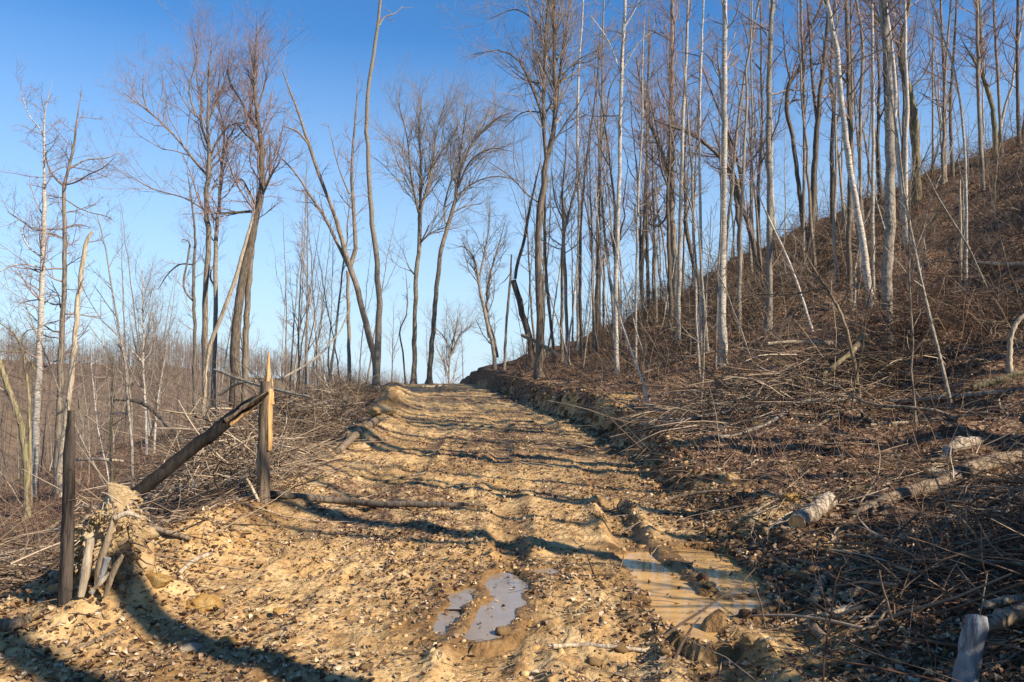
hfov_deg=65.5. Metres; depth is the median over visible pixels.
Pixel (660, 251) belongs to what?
bare tree
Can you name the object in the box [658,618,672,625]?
clod
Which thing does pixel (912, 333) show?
sapling
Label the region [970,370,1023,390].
fallen log
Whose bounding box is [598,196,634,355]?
sapling
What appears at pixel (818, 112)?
bare tree
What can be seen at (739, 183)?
bare tree
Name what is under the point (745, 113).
bare tree
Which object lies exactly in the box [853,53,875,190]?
bare tree
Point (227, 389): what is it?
fallen branch
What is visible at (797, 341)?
fallen branch
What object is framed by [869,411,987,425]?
fallen branch
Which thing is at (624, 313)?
sapling
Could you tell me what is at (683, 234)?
bare tree
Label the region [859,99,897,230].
sapling
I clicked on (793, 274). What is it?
leaning pole
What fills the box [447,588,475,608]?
puddle
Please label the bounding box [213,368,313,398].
fallen branch
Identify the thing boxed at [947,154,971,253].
sapling
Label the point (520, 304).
bare tree
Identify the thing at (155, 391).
bare tree
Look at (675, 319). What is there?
sapling
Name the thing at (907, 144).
sapling
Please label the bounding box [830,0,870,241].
bare tree
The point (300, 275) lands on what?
bare tree
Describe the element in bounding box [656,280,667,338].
sapling
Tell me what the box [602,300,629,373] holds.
sapling
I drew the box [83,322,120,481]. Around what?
sapling
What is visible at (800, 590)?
clod
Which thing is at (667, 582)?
puddle
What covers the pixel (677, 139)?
bare tree
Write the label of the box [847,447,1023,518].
fallen log
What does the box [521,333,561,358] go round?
fallen log
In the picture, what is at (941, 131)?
sapling
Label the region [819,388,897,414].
fallen branch
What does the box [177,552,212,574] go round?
fallen branch
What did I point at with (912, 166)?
sapling
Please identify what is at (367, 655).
clod
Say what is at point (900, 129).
bare tree
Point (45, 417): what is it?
bare tree
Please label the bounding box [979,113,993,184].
sapling
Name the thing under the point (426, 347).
bare tree
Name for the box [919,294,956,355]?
fallen branch
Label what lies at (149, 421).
bare tree
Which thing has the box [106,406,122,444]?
bare tree
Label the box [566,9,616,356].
bare tree
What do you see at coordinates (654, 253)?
bare tree
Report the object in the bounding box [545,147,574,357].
bare tree
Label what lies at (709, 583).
clod
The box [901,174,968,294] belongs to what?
sapling
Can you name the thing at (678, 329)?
sapling
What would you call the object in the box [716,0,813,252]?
bare tree
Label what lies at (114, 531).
uprooted stump
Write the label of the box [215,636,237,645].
rock
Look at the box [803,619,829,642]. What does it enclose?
wood chunk
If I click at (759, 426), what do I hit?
fallen branch
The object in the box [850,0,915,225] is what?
bare tree
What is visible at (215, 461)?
brush pile
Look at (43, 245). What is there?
bare tree
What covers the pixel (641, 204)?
bare tree
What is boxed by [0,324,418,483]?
woods
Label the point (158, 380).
bare tree
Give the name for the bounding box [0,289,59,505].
bare tree
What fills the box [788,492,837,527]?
cut log
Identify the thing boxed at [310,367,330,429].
sapling
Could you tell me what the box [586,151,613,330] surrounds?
bare tree
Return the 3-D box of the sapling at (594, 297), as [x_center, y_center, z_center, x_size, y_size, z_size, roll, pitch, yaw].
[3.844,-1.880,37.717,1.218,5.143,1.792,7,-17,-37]
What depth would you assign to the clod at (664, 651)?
4.45 m
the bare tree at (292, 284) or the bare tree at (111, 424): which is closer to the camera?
the bare tree at (111, 424)
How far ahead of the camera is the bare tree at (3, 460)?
62.32 m
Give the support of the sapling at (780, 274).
on the wooded hillside
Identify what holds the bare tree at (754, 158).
on the wooded hillside
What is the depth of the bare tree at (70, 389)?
21.51 m
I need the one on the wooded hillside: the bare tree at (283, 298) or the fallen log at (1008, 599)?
the fallen log at (1008, 599)
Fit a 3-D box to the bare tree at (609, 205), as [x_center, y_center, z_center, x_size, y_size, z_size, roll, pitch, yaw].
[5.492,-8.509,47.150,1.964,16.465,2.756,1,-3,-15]
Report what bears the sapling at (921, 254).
on the wooded hillside
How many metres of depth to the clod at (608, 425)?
16.87 m
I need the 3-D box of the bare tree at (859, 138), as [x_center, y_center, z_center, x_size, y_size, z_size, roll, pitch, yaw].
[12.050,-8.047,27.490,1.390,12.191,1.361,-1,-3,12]
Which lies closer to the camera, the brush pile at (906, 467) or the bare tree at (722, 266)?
the brush pile at (906, 467)
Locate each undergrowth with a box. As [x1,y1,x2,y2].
[0,378,389,587]
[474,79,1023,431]
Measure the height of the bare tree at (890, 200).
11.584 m
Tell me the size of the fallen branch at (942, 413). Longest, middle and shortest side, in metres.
3.072 x 0.899 x 0.667 m
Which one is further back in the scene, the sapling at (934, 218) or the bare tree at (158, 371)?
the bare tree at (158, 371)
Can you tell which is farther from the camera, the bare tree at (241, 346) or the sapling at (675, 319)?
the bare tree at (241, 346)
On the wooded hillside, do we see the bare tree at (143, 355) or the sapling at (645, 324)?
the sapling at (645, 324)
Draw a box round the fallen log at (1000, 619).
[985,602,1023,631]
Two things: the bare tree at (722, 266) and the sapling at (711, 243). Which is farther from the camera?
the sapling at (711, 243)
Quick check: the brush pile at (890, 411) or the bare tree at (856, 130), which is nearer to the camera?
the brush pile at (890, 411)
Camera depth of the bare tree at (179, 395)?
63.62 m
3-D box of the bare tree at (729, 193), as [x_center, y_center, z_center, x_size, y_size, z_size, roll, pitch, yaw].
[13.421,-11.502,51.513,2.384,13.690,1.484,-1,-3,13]
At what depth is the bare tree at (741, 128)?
55.37 m
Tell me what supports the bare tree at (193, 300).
on the valley slope
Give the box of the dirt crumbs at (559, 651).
[1,389,1023,681]
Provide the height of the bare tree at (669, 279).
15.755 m
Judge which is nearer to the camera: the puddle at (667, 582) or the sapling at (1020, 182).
the puddle at (667, 582)
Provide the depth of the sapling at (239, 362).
21.52 m
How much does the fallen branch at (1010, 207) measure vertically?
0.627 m
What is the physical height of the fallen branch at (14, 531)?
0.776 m
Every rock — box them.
[145,572,173,588]
[177,642,201,652]
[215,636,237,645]
[273,607,288,614]
[926,468,943,474]
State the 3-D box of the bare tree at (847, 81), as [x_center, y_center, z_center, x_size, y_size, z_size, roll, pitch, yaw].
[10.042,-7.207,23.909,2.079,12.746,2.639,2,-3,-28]
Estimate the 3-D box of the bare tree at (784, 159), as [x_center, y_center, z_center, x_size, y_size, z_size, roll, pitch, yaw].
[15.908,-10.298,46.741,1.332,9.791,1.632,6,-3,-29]
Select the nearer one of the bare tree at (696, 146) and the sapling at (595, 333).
the sapling at (595, 333)
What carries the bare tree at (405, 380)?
on the dirt track
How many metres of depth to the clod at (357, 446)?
14.14 m
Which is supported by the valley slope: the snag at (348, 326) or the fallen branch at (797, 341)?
the snag at (348, 326)
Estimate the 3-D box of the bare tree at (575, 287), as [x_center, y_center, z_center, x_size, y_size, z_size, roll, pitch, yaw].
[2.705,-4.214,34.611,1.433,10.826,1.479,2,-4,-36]
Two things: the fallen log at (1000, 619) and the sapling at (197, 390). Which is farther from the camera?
the sapling at (197, 390)
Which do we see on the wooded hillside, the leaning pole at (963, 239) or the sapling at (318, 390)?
the leaning pole at (963, 239)
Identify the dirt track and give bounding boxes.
[0,381,928,681]
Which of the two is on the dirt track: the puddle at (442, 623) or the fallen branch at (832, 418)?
the puddle at (442, 623)
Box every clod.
[186,593,222,611]
[229,521,254,533]
[347,443,370,450]
[359,663,373,669]
[364,653,371,657]
[367,403,396,415]
[416,508,424,512]
[495,626,510,635]
[587,656,602,666]
[603,422,610,428]
[613,642,628,653]
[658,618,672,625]
[659,648,669,653]
[705,581,716,586]
[722,473,740,481]
[730,617,739,621]
[741,632,760,646]
[781,490,801,500]
[794,571,810,579]
[795,588,803,593]
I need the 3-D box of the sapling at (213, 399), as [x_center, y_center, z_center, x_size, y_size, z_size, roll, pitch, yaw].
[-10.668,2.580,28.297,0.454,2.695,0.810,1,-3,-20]
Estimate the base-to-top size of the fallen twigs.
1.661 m
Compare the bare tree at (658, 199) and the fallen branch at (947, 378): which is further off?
the bare tree at (658, 199)
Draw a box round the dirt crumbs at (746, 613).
[488,370,906,627]
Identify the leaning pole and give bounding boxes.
[744,159,813,331]
[918,152,987,288]
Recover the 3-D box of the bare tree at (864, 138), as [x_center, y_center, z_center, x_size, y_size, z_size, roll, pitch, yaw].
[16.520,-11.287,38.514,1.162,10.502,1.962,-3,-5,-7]
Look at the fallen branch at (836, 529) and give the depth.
6.56 m
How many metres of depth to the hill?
247.51 m
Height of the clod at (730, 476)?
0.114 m
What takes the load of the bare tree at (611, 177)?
on the wooded hillside
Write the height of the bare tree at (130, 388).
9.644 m
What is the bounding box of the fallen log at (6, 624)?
[0,613,32,631]
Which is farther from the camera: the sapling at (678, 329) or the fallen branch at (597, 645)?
the sapling at (678, 329)
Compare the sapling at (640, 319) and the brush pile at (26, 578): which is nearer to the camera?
the brush pile at (26, 578)
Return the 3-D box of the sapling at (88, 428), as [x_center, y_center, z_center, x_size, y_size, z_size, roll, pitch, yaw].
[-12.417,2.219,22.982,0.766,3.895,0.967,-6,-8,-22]
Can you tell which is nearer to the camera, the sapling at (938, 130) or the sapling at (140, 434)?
the sapling at (140, 434)
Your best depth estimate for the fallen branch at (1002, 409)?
11.01 m
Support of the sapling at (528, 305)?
on the wooded hillside
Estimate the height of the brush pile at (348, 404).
2.916 m
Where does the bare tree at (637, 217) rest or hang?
on the wooded hillside
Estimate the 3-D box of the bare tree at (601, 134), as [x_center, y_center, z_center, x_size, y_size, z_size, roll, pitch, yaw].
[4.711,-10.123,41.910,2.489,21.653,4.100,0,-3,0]
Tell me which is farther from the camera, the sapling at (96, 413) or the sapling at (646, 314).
the sapling at (646, 314)
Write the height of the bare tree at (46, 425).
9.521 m
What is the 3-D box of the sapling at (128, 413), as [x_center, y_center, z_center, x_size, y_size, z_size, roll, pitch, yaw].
[-5.673,0.150,11.125,1.005,5.112,1.269,-6,-14,-29]
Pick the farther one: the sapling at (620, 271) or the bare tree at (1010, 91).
the bare tree at (1010, 91)
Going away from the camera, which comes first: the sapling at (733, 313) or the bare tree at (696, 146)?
the sapling at (733, 313)
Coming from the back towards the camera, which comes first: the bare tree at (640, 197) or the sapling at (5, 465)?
the bare tree at (640, 197)
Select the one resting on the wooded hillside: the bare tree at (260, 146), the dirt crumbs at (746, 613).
the dirt crumbs at (746, 613)
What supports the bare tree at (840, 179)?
on the wooded hillside
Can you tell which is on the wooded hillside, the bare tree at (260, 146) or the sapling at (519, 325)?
the sapling at (519, 325)
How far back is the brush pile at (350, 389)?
29.85 m
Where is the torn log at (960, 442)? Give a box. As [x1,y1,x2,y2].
[939,436,987,457]
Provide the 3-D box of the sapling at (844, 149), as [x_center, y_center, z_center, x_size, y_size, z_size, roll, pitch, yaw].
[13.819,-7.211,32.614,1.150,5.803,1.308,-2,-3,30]
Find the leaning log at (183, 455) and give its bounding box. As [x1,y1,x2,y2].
[131,391,268,497]
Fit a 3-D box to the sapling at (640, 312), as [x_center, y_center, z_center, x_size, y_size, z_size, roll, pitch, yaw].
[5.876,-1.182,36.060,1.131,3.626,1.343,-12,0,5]
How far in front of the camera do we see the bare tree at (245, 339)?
38.26 m
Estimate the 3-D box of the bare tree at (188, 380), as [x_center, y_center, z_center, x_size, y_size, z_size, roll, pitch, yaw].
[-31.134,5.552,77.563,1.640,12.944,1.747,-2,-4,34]
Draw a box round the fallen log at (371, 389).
[354,383,380,403]
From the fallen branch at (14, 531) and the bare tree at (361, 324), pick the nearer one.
the fallen branch at (14, 531)
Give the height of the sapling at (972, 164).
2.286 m
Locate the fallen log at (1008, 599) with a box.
[982,594,1023,606]
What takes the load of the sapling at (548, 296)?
on the wooded hillside
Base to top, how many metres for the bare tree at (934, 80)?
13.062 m
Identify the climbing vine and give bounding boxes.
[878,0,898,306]
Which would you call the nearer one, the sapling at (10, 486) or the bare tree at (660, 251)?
the sapling at (10, 486)
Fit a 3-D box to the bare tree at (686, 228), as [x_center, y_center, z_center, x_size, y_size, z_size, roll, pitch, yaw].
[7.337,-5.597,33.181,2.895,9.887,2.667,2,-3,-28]
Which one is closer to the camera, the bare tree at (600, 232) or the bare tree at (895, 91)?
the bare tree at (895, 91)
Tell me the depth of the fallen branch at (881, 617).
4.70 m
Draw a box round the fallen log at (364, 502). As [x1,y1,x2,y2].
[270,490,472,507]
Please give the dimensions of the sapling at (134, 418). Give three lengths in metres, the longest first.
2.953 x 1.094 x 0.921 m
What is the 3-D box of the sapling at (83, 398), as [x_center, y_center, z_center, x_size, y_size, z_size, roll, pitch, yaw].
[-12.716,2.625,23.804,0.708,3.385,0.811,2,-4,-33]
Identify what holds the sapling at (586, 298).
on the wooded hillside
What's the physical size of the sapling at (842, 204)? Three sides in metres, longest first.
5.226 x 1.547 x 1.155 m
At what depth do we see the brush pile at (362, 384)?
38.20 m
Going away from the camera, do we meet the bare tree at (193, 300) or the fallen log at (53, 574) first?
the fallen log at (53, 574)
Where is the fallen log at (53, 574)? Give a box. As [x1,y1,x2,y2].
[0,564,58,579]
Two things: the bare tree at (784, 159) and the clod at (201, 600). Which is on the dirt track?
the clod at (201, 600)
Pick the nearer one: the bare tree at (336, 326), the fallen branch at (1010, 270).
the fallen branch at (1010, 270)
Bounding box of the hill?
[0,360,316,483]
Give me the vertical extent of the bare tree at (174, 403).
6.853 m
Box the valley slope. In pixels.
[0,381,394,618]
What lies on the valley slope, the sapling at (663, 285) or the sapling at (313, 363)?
the sapling at (313, 363)
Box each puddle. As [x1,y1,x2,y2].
[433,609,460,634]
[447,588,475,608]
[463,572,528,641]
[534,568,558,574]
[617,549,769,642]
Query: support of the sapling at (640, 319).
on the wooded hillside
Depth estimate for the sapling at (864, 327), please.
11.85 m
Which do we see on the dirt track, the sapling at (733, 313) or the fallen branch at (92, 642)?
the fallen branch at (92, 642)
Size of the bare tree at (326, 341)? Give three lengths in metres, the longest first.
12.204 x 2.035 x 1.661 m
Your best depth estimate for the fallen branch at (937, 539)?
6.23 m
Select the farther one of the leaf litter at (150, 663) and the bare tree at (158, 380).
the bare tree at (158, 380)
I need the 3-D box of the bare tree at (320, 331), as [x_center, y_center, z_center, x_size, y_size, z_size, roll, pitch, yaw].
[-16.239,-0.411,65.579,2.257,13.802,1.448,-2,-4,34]
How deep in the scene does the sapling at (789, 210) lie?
44.94 m
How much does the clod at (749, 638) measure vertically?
0.075 m
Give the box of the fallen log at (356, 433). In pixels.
[335,417,379,452]
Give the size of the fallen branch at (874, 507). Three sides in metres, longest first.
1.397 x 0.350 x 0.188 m
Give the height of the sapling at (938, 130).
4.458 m
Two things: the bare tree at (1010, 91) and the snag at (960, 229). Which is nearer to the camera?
the snag at (960, 229)
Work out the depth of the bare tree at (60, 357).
22.66 m
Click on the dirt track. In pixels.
(472, 399)
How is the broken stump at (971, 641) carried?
on the wooded hillside
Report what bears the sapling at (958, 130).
on the wooded hillside
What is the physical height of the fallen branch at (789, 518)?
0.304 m
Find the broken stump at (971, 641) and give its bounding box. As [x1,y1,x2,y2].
[952,613,988,681]
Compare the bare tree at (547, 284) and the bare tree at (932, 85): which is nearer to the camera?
the bare tree at (547, 284)
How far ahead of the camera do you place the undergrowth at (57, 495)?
14.92 m
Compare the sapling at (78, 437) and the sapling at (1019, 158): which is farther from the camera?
the sapling at (1019, 158)
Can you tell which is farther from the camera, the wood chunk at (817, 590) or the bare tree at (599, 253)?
the bare tree at (599, 253)
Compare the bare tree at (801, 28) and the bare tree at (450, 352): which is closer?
the bare tree at (801, 28)
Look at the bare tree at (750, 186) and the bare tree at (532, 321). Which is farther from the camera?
the bare tree at (532, 321)
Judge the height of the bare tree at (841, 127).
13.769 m
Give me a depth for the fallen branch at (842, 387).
14.17 m
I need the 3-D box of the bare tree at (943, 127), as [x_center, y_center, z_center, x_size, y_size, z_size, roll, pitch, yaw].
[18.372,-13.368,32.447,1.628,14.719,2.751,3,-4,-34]
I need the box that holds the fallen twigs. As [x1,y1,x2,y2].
[0,388,1023,681]
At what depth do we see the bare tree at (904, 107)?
34.33 m
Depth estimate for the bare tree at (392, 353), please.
60.12 m
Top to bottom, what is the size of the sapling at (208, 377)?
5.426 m
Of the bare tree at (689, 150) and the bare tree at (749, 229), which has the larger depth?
the bare tree at (749, 229)
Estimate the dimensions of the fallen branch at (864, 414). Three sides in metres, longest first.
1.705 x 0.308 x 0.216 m
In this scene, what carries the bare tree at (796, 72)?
on the wooded hillside
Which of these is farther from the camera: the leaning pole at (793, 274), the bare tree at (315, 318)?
the bare tree at (315, 318)
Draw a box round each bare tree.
[0,59,89,496]
[0,83,152,490]
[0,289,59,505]
[0,318,31,519]
[0,360,16,435]
[0,426,8,480]
[39,359,52,452]
[40,345,66,471]
[40,416,48,470]
[41,354,54,466]
[46,349,168,481]
[53,229,110,498]
[63,0,315,423]
[82,220,189,454]
[88,380,96,452]
[89,314,113,449]
[98,207,136,440]
[104,321,146,442]
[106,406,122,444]
[116,307,204,452]
[119,190,157,435]
[134,290,149,435]
[148,273,177,443]
[149,336,164,431]
[151,258,189,424]
[153,161,209,436]
[155,0,315,426]
[169,323,200,426]
[169,370,176,424]
[170,23,262,423]
[175,355,186,425]
[182,336,197,419]
[191,297,224,405]
[192,370,209,423]
[199,259,266,358]
[209,329,225,383]
[216,247,239,419]
[241,170,257,427]
[264,206,292,386]
[266,54,381,388]
[272,262,291,410]
[275,198,312,404]
[283,176,310,392]
[284,185,321,386]
[287,164,326,392]
[288,255,346,391]
[294,142,318,398]
[294,222,328,389]
[295,204,327,395]
[302,263,324,385]
[303,217,341,385]
[309,216,334,395]
[313,279,337,389]
[320,198,343,380]
[328,140,369,390]
[350,53,491,383]
[358,242,383,381]
[360,0,413,390]
[366,202,408,384]
[382,288,408,380]
[398,268,410,383]
[417,59,539,383]
[417,295,483,383]
[418,323,437,367]
[434,0,648,379]
[439,179,519,368]
[451,302,465,366]
[504,126,535,351]
[511,163,541,367]
[520,113,553,356]
[527,124,558,304]
[529,109,593,362]
[531,159,561,363]
[535,107,613,357]
[542,75,640,353]
[544,123,559,329]
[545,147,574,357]
[554,166,575,342]
[560,0,610,350]
[563,12,647,347]
[563,122,591,364]
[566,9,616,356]
[573,85,606,352]
[573,158,611,333]
[575,0,661,373]
[581,0,618,347]
[582,9,615,348]
[584,127,629,326]
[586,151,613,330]
[590,0,707,324]
[592,66,625,311]
[599,63,617,333]
[599,63,664,282]
[602,4,666,327]
[613,26,677,316]
[615,0,734,335]
[625,139,660,245]
[627,9,662,363]
[628,152,665,295]
[632,72,665,314]
[633,138,665,293]
[634,42,792,290]
[636,60,677,275]
[643,27,677,324]
[644,54,677,229]
[649,96,666,265]
[651,3,687,316]
[653,0,703,336]
[657,89,711,311]
[661,0,718,350]
[663,59,695,173]
[665,97,694,298]
[670,0,712,341]
[675,14,711,289]
[678,123,696,288]
[692,0,790,367]
[697,25,772,288]
[703,124,734,257]
[704,0,785,277]
[705,0,767,329]
[711,91,742,368]
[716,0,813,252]
[716,0,831,331]
[718,0,763,271]
[728,63,749,198]
[731,68,759,256]
[731,77,783,225]
[736,25,766,265]
[740,25,778,261]
[742,25,777,235]
[754,0,853,261]
[757,0,792,240]
[774,96,793,237]
[783,0,818,272]
[784,0,866,267]
[786,0,827,271]
[802,0,881,304]
[805,0,876,306]
[810,77,823,218]
[816,1,863,235]
[822,0,880,286]
[822,0,908,360]
[826,0,874,234]
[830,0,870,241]
[830,7,845,208]
[830,20,875,205]
[839,0,911,297]
[840,0,984,205]
[845,0,882,274]
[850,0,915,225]
[852,23,881,222]
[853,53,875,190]
[862,0,924,204]
[863,14,894,194]
[866,12,881,187]
[867,1,947,204]
[867,7,901,141]
[870,4,915,139]
[876,0,926,246]
[908,0,969,181]
[909,0,941,146]
[916,0,968,179]
[917,0,948,133]
[921,5,947,170]
[923,0,973,290]
[933,0,968,184]
[945,0,1021,158]
[949,0,1001,189]
[969,1,993,143]
[981,0,1021,153]
[981,0,1023,146]
[998,0,1023,142]
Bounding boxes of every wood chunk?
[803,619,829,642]
[810,573,828,608]
[817,605,854,617]
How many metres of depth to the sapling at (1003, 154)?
25.20 m
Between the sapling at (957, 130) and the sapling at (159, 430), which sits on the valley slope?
the sapling at (159, 430)
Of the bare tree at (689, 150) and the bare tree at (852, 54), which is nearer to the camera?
the bare tree at (689, 150)
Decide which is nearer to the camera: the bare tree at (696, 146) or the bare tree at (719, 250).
the bare tree at (719, 250)
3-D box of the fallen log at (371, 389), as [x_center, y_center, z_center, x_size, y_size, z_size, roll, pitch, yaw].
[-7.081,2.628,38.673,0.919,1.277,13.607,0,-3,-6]
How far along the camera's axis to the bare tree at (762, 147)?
48.37 m
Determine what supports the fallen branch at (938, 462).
on the wooded hillside
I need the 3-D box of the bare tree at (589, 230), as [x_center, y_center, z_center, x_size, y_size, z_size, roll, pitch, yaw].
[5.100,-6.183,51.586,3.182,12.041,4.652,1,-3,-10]
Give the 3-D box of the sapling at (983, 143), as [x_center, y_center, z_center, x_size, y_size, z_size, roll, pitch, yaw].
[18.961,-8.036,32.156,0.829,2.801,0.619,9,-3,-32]
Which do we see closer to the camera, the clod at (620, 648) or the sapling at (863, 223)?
the clod at (620, 648)
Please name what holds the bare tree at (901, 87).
on the wooded hillside
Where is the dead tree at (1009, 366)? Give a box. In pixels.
[1006,313,1023,372]
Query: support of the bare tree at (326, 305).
on the valley slope
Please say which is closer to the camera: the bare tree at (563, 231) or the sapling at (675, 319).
the sapling at (675, 319)
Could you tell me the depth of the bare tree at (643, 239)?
39.98 m
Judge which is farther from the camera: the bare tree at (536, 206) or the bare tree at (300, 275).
the bare tree at (300, 275)
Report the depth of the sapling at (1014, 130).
32.71 m
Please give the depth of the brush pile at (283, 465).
10.10 m
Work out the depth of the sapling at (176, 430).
11.89 m
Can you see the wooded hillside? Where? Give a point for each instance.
(481, 374)
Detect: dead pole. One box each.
[200,217,253,429]
[696,209,709,351]
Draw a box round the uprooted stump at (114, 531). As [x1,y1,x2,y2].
[45,482,168,596]
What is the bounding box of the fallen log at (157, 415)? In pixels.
[113,398,185,444]
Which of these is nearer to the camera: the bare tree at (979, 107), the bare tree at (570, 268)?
the bare tree at (979, 107)
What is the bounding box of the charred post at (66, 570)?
[58,410,75,606]
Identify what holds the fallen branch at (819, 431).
on the wooded hillside
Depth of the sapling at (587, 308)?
44.39 m
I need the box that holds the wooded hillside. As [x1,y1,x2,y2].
[459,134,1023,681]
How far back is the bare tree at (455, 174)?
50.42 m
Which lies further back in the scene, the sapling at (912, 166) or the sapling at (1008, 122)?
the sapling at (1008, 122)
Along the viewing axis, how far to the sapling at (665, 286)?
28.85 m
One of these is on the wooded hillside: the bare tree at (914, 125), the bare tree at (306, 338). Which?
the bare tree at (914, 125)
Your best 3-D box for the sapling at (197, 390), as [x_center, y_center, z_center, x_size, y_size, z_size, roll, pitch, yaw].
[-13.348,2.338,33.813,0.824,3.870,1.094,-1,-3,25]
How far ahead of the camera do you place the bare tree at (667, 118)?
41.42 m
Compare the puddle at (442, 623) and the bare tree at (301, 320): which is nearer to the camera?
the puddle at (442, 623)
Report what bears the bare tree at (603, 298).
on the wooded hillside
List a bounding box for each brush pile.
[0,332,385,582]
[0,398,386,586]
[0,444,368,607]
[120,350,367,512]
[148,466,344,530]
[210,395,387,509]
[214,363,395,469]
[280,359,393,421]
[309,369,386,402]
[414,265,1023,474]
[431,382,1023,587]
[477,188,931,401]
[488,149,997,413]
[538,266,1023,566]
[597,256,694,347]
[642,436,1023,681]
[652,208,1023,407]
[664,423,1023,681]
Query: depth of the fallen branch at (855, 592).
5.21 m
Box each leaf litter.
[0,389,1022,681]
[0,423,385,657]
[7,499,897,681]
[444,550,759,634]
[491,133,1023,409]
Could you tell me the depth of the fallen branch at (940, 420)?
10.23 m
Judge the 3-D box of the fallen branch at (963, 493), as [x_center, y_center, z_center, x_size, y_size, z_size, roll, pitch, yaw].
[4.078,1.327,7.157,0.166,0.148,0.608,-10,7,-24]
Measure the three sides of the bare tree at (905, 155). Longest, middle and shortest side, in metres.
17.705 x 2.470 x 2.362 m
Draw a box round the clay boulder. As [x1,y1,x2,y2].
[128,540,154,572]
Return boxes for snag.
[346,271,350,381]
[499,254,511,369]
[959,180,961,290]
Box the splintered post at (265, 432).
[256,352,274,503]
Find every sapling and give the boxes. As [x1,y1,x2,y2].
[0,431,16,492]
[0,460,22,506]
[14,374,42,496]
[16,271,107,493]
[49,390,95,497]
[60,181,136,487]
[74,363,91,482]
[74,372,96,484]
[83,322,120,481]
[103,347,136,464]
[117,394,157,451]
[129,398,150,471]
[145,394,165,460]
[160,394,190,489]
[176,366,239,494]
[183,359,205,423]
[187,367,204,425]
[201,328,216,431]
[208,379,217,445]
[227,323,257,400]
[302,341,314,392]
[309,344,324,388]
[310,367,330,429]
[315,329,334,413]
[334,340,349,389]
[341,352,359,397]
[509,233,548,371]
[511,293,529,356]
[514,207,570,364]
[544,312,562,352]
[569,250,590,356]
[572,195,600,368]
[572,256,610,337]
[572,294,586,358]
[583,270,594,341]
[590,168,650,409]
[591,311,600,358]
[595,194,651,365]
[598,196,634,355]
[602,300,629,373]
[603,224,629,361]
[609,267,646,359]
[626,271,654,325]
[630,284,652,350]
[631,281,646,334]
[633,282,656,350]
[637,277,657,368]
[649,236,675,343]
[652,224,687,336]
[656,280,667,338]
[661,287,693,347]
[667,301,692,352]
[670,137,732,375]
[670,204,735,410]
[682,256,690,308]
[684,266,701,354]
[689,198,753,366]
[703,194,717,294]
[715,263,742,339]
[728,231,863,397]
[738,267,764,322]
[764,179,789,219]
[772,210,791,318]
[777,184,801,231]
[802,174,822,245]
[817,166,829,217]
[822,195,846,279]
[832,154,862,244]
[837,110,865,235]
[839,210,906,306]
[844,221,897,408]
[846,194,883,307]
[856,174,870,299]
[857,170,918,279]
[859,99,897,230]
[874,15,961,406]
[885,166,943,424]
[895,142,937,296]
[896,191,917,298]
[897,115,922,213]
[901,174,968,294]
[908,104,930,199]
[912,216,937,316]
[926,65,967,193]
[928,93,948,158]
[935,69,985,186]
[947,83,960,166]
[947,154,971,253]
[953,101,978,224]
[955,90,995,165]
[969,138,977,189]
[970,175,1019,300]
[974,115,988,170]
[976,141,992,205]
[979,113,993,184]
[993,93,1015,213]
[999,91,1020,155]
[1004,66,1014,143]
[1005,114,1023,153]
[1010,161,1023,224]
[1013,120,1023,186]
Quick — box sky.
[0,0,1023,386]
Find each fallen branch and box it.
[0,489,59,537]
[75,457,123,461]
[76,627,120,650]
[147,522,191,540]
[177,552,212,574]
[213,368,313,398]
[218,374,256,395]
[246,478,259,501]
[278,303,350,380]
[347,465,462,491]
[422,384,444,387]
[550,642,646,652]
[601,488,730,511]
[629,349,718,377]
[708,408,786,436]
[728,498,778,543]
[738,493,821,522]
[743,458,758,470]
[750,511,792,532]
[766,501,816,540]
[767,339,832,346]
[780,492,896,508]
[794,365,852,391]
[796,423,850,439]
[798,408,895,436]
[799,551,935,647]
[806,355,958,420]
[817,393,873,422]
[817,527,838,552]
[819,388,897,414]
[820,333,867,377]
[824,569,933,605]
[844,511,1021,581]
[862,466,900,513]
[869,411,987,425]
[877,512,947,555]
[900,489,1021,577]
[911,437,1023,463]
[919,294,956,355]
[920,412,963,427]
[925,375,960,383]
[927,450,957,467]
[935,481,1001,502]
[963,353,1005,364]
[977,261,1023,265]
[986,195,1023,214]
[990,250,1023,283]
[995,399,1009,417]
[1001,439,1023,454]
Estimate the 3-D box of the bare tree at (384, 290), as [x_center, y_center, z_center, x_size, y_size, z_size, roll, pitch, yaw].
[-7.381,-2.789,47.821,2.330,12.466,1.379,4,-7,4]
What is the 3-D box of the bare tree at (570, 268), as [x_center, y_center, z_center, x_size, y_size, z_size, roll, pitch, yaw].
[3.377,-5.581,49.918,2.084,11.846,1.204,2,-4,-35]
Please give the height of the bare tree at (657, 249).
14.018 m
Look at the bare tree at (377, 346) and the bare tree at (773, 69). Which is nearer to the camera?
the bare tree at (377, 346)
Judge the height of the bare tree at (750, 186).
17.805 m
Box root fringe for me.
[482,369,762,523]
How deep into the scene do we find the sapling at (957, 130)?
37.98 m
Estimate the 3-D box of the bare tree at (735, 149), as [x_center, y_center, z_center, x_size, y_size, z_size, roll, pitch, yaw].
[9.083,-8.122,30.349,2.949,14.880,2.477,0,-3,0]
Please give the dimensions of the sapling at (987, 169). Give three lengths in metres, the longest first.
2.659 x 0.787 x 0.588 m
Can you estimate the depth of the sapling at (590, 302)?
32.51 m

